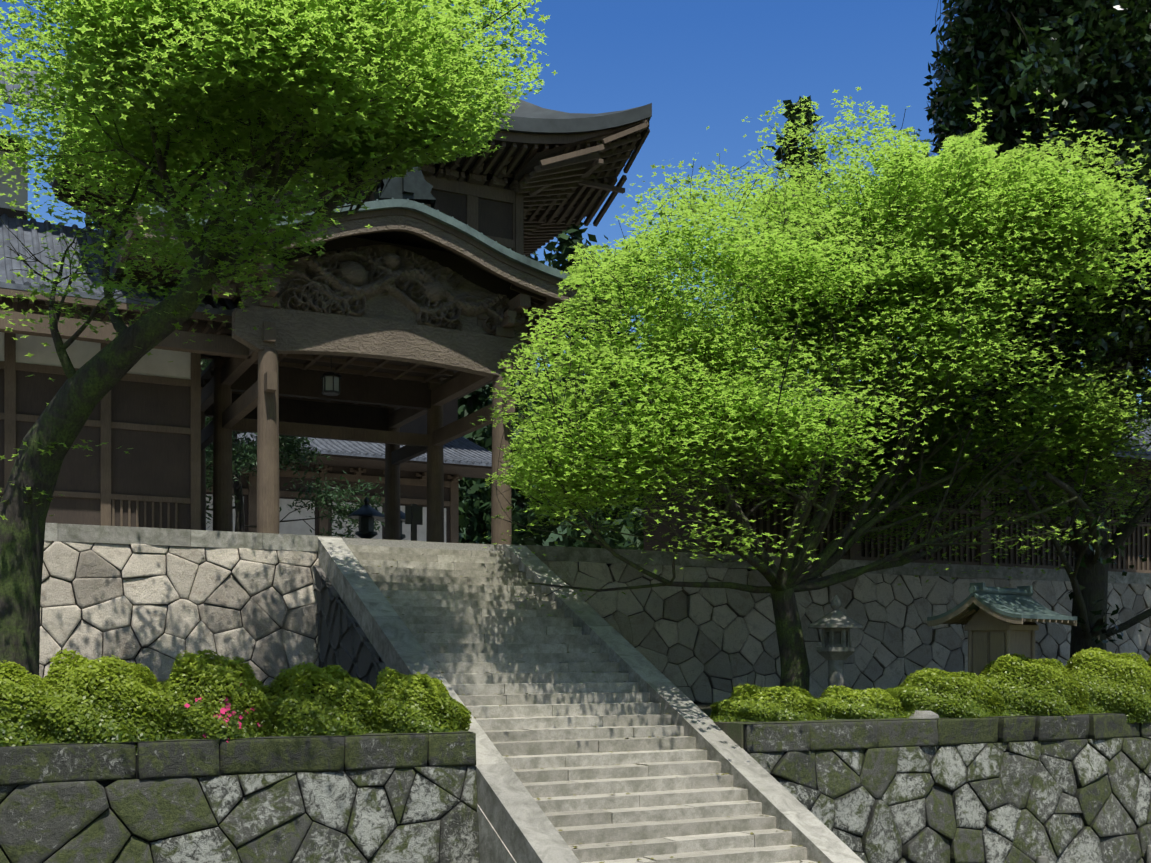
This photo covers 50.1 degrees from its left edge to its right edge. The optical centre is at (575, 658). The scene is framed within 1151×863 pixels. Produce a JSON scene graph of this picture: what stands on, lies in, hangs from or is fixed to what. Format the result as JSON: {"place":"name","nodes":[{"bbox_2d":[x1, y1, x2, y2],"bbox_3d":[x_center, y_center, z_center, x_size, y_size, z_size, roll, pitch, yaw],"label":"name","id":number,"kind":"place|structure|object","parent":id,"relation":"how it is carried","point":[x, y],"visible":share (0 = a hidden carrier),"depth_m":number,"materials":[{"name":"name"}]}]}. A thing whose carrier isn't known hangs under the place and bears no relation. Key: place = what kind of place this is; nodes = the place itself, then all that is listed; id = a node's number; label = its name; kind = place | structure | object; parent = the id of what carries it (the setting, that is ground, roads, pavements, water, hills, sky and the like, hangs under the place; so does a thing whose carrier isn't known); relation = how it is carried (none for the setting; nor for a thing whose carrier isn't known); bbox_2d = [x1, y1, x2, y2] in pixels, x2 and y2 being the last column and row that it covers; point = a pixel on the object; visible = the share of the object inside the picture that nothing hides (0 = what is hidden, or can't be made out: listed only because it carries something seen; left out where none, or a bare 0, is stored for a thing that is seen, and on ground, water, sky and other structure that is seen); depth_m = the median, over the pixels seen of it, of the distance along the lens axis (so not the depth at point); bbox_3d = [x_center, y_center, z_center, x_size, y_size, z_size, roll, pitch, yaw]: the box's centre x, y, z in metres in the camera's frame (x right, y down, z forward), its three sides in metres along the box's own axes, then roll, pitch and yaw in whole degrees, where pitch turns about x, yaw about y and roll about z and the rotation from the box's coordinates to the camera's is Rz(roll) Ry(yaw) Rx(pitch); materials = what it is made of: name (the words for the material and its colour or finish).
{"place":"outdoors","nodes":[
{"label":"outdoors","id":0,"kind":"place"},
{"bbox_2d":[84,214,108,231],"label":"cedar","id":1,"kind":"object","parent":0,"point":[94,224],"depth_m":100.27,"materials":[{"name":"green plant"}]},
{"bbox_2d":[0,0,556,678],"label":"maple","id":2,"kind":"object","parent":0,"point":[216,38],"depth_m":15.78,"materials":[{"name":"green plant"}]},
{"bbox_2d":[376,510,405,539],"bbox_3d":[-5.753,-3.743,39.228,1.074,2.600,1.240,0,0,-27],"label":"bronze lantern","id":3,"kind":"object","parent":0,"point":[402,519],"visible":0.1,"depth_m":39.12,"materials":[{"name":"metal"}]},
{"bbox_2d":[319,538,752,569],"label":"terrace","id":4,"kind":"structure","parent":0,"point":[417,544],"depth_m":25.66,"materials":[{"name":"grey stone"}]},
{"bbox_2d":[201,359,384,537],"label":"tree","id":5,"kind":"object","parent":4,"relation":"on","point":[292,444],"depth_m":44.03,"materials":[{"name":"green plant"}]},
{"bbox_2d":[0,19,649,544],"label":"wooden gate frame","id":6,"kind":"object","parent":4,"relation":"on","point":[542,195],"visible":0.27,"depth_m":29.68,"materials":[{"name":"brown wood"}]},
{"bbox_2d":[320,355,341,395],"bbox_3d":[-5.690,-6.788,28.674,0.450,1.270,0.520,0,0,-27],"label":"hanging lantern","id":7,"kind":"object","parent":6,"relation":"hanging from","point":[333,392],"visible":0.77,"depth_m":28.53,"materials":[{"name":"black metal"}]},
{"bbox_2d":[323,376,338,390],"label":"lantern panes","id":8,"kind":"structure","parent":7,"relation":"in","point":[329,382],"depth_m":28.52,"materials":[{"name":"white paper"}]},
{"bbox_2d":[47,27,651,186],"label":"gate roof","id":9,"kind":"structure","parent":6,"relation":"on","point":[528,118],"depth_m":29.49,"materials":[{"name":"grey tile"}]},
{"bbox_2d":[57,19,644,464],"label":"rafters","id":10,"kind":"object","parent":6,"relation":"attached to","point":[495,217],"visible":0.04,"depth_m":31.03,"materials":[{"name":"brown wood"}]},
{"bbox_2d":[114,198,630,285],"bbox_3d":[-5.290,-9.291,29.879,11.000,1.253,7.510,0,0,-27],"label":"roof edge","id":11,"kind":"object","parent":6,"relation":"on","point":[459,226],"depth_m":27.00,"materials":[{"name":"metal"}]},
{"bbox_2d":[373,160,435,208],"bbox_3d":[-5.281,-10.588,29.861,1.651,1.676,7.550,0,0,-27],"label":"roof ridge ornament","id":12,"kind":"object","parent":11,"relation":"on","point":[416,186],"visible":0.23,"depth_m":26.53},
{"bbox_2d":[141,215,615,377],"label":"gable","id":13,"kind":"structure","parent":6,"relation":"attached to","point":[389,302],"depth_m":27.37,"materials":[{"name":"brown wood"}]},
{"bbox_2d":[347,497,384,538],"bbox_3d":[-6.518,-3.743,38.394,1.074,2.600,1.240,0,0,-27],"label":"bronze lantern","id":14,"kind":"object","parent":4,"relation":"on","point":[366,515],"visible":0.65,"depth_m":38.19,"materials":[{"name":"metal"}]},
{"bbox_2d":[405,504,422,540],"bbox_3d":[-3.972,-3.118,30.270,0.440,1.350,0.180,0,0,-27],"label":"sign post","id":15,"kind":"object","parent":4,"relation":"on","point":[414,515],"visible":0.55,"depth_m":30.22,"materials":[{"name":"black paint"}]},
{"bbox_2d":[458,386,512,543],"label":"cedar","id":16,"kind":"object","parent":4,"relation":"on","point":[464,411],"depth_m":98.86,"materials":[{"name":"green plant"}]},
{"bbox_2d":[459,251,565,545],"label":"tree","id":17,"kind":"object","parent":4,"relation":"on","point":[481,518],"depth_m":94.23,"materials":[{"name":"green plant"}]},
{"bbox_2d":[0,61,1150,467],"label":"tile roofs","id":18,"kind":"structure","parent":4,"relation":"on","point":[460,451],"depth_m":28.15,"materials":[{"name":"grey tile"}]},
{"bbox_2d":[0,135,1150,569],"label":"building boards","id":19,"kind":"object","parent":4,"relation":"on","point":[148,463],"visible":0.19,"depth_m":28.33,"materials":[{"name":"brown wood"}]},
{"bbox_2d":[511,217,641,548],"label":"tree","id":20,"kind":"object","parent":4,"relation":"on","point":[565,249],"depth_m":84.24,"materials":[{"name":"green plant"}]},
{"bbox_2d":[561,310,645,544],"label":"cedar","id":21,"kind":"object","parent":4,"relation":"on","point":[613,533],"depth_m":98.54,"materials":[{"name":"green plant"}]},
{"bbox_2d":[608,317,681,541],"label":"cedar","id":22,"kind":"object","parent":4,"relation":"on","point":[615,510],"depth_m":88.43,"materials":[{"name":"green plant"}]},
{"bbox_2d":[624,399,680,549],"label":"cedar","id":23,"kind":"object","parent":4,"relation":"on","point":[636,543],"depth_m":69.48,"materials":[{"name":"plant"}]},
{"bbox_2d":[749,95,844,374],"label":"cedar","id":24,"kind":"object","parent":4,"relation":"on","point":[792,117],"depth_m":78.85,"materials":[{"name":"green plant"}]},
{"bbox_2d":[1066,337,1149,418],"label":"cedar","id":25,"kind":"object","parent":4,"relation":"on","point":[1103,354],"depth_m":81.83,"materials":[{"name":"plant"}]},
{"bbox_2d":[1133,379,1150,418],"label":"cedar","id":26,"kind":"object","parent":4,"relation":"on","point":[1140,404],"visible":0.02,"depth_m":93.05,"materials":[{"name":"green plant"}]},
{"bbox_2d":[458,368,652,545],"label":"forest hillside","id":27,"kind":"structure","parent":0,"point":[546,543],"depth_m":124.17,"materials":[{"name":"green plant"}]},
{"bbox_2d":[0,151,1150,572],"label":"buildings","id":28,"kind":"structure","parent":0,"point":[10,417],"depth_m":28.68,"materials":[{"name":"brown wood"}]},
{"bbox_2d":[0,0,1150,415],"label":"sky","id":29,"kind":"structure","parent":0,"point":[700,64],"materials":[{"name":"blue"}]},
{"bbox_2d":[340,537,817,862],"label":"stair steps","id":30,"kind":"structure","parent":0,"point":[532,732],"depth_m":19.45,"materials":[{"name":"grey stone"}]},
{"bbox_2d":[367,554,819,862],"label":"fallen leaves","id":31,"kind":"object","parent":30,"relation":"on","point":[638,859],"visible":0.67,"depth_m":19.32,"materials":[{"name":"green plant"}]},
{"bbox_2d":[49,703,1132,780],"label":"terrace","id":32,"kind":"structure","parent":0,"point":[734,731],"depth_m":19.52,"materials":[{"name":"grey stone"}]},
{"bbox_2d":[0,648,183,754],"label":"hedge","id":33,"kind":"object","parent":32,"relation":"on","point":[50,700],"depth_m":15.09,"materials":[{"name":"green plant"}]},
{"bbox_2d":[312,562,390,688],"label":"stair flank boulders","id":34,"kind":"object","parent":32,"relation":"on","point":[344,642],"visible":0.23,"depth_m":22.74,"materials":[{"name":"grey stone"}]},
{"bbox_2d":[39,541,1150,703],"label":"retaining wall","id":35,"kind":"structure","parent":32,"relation":"on","point":[155,609],"depth_m":27.52,"materials":[{"name":"stone"}]},
{"bbox_2d":[44,523,1150,584],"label":"wall coping","id":36,"kind":"object","parent":35,"relation":"on","point":[54,532],"depth_m":26.96,"materials":[{"name":"stone"}]},
{"bbox_2d":[709,683,906,721],"bbox_3d":[4.180,0.788,21.159,4.564,0.772,1.439,0,0,-27],"label":"hedge","id":37,"kind":"object","parent":32,"relation":"on","point":[839,702],"depth_m":20.54,"materials":[{"name":"green plant"}]},
{"bbox_2d":[472,84,1150,690],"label":"maple","id":38,"kind":"object","parent":32,"relation":"on","point":[1030,182],"depth_m":21.52,"materials":[{"name":"green plant"}]},
{"bbox_2d":[808,595,863,687],"bbox_3d":[4.907,-0.083,23.213,0.901,2.220,1.040,0,0,-27],"label":"stone lantern","id":39,"kind":"object","parent":32,"relation":"on","point":[835,625],"visible":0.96,"depth_m":23.07,"materials":[{"name":"grey stone"}]},
{"bbox_2d":[909,710,938,718],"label":"garden rocks","id":40,"kind":"object","parent":32,"relation":"on","point":[918,714],"visible":0.44,"depth_m":21.04,"materials":[{"name":"grey stone"}]},
{"bbox_2d":[927,596,1076,676],"bbox_3d":[8.126,-0.323,23.494,1.883,1.699,2.007,0,0,-39],"label":"small shrine","id":41,"kind":"object","parent":32,"relation":"on","point":[993,635],"visible":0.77,"depth_m":23.26,"materials":[{"name":"brown wood"}]},
{"bbox_2d":[927,582,1076,620],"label":"shrine roof","id":42,"kind":"structure","parent":41,"relation":"on","point":[1019,602],"depth_m":23.15,"materials":[{"name":"teal metal"}]},
{"bbox_2d":[884,647,1150,723],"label":"hedge","id":43,"kind":"object","parent":32,"relation":"on","point":[995,689],"depth_m":22.26,"materials":[{"name":"green plant"}]},
{"bbox_2d":[923,0,1150,669],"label":"evergreen","id":44,"kind":"object","parent":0,"point":[991,48],"depth_m":23.48,"materials":[{"name":"green plant"}]},
{"label":"ground","id":45,"kind":"structure","parent":0,"visible":0},
{"bbox_2d":[0,712,1150,862],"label":"retaining wall","id":46,"kind":"structure","parent":45,"relation":"on","point":[1055,791],"depth_m":16.80,"materials":[{"name":"stone"}]},
{"bbox_2d":[153,649,274,743],"bbox_3d":[-4.801,0.554,16.219,1.981,1.352,1.486,0,0,-27],"label":"hedge","id":47,"kind":"object","parent":46,"relation":"on","point":[188,667],"depth_m":15.79,"materials":[{"name":"green plant"}]},
{"bbox_2d":[255,661,384,736],"bbox_3d":[-3.534,0.630,16.920,2.009,1.167,1.480,0,0,-27],"label":"hedge","id":48,"kind":"object","parent":46,"relation":"on","point":[286,696],"depth_m":16.49,"materials":[{"name":"green plant"}]},
{"bbox_2d":[361,666,471,732],"bbox_3d":[-2.364,0.664,17.523,1.788,1.089,1.343,0,0,-27],"label":"hedge","id":49,"kind":"object","parent":46,"relation":"on","point":[456,716],"depth_m":17.16,"materials":[{"name":"green plant"}]},
{"bbox_2d":[317,536,864,862],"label":"stair stringers","id":50,"kind":"object","parent":45,"relation":"on","point":[521,823],"visible":0.67,"depth_m":19.59,"materials":[{"name":"grey stone"}]},
{"bbox_2d":[477,804,516,862],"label":"stair flank slabs","id":51,"kind":"structure","parent":50,"relation":"on","point":[493,848],"depth_m":16.60,"materials":[{"name":"stone"}]},
{"bbox_2d":[1036,845,1150,862],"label":"stone bollards","id":52,"kind":"object","parent":45,"relation":"on","point":[1042,859],"visible":1,"depth_m":22.46,"materials":[{"name":"grey stone"}]}
]}

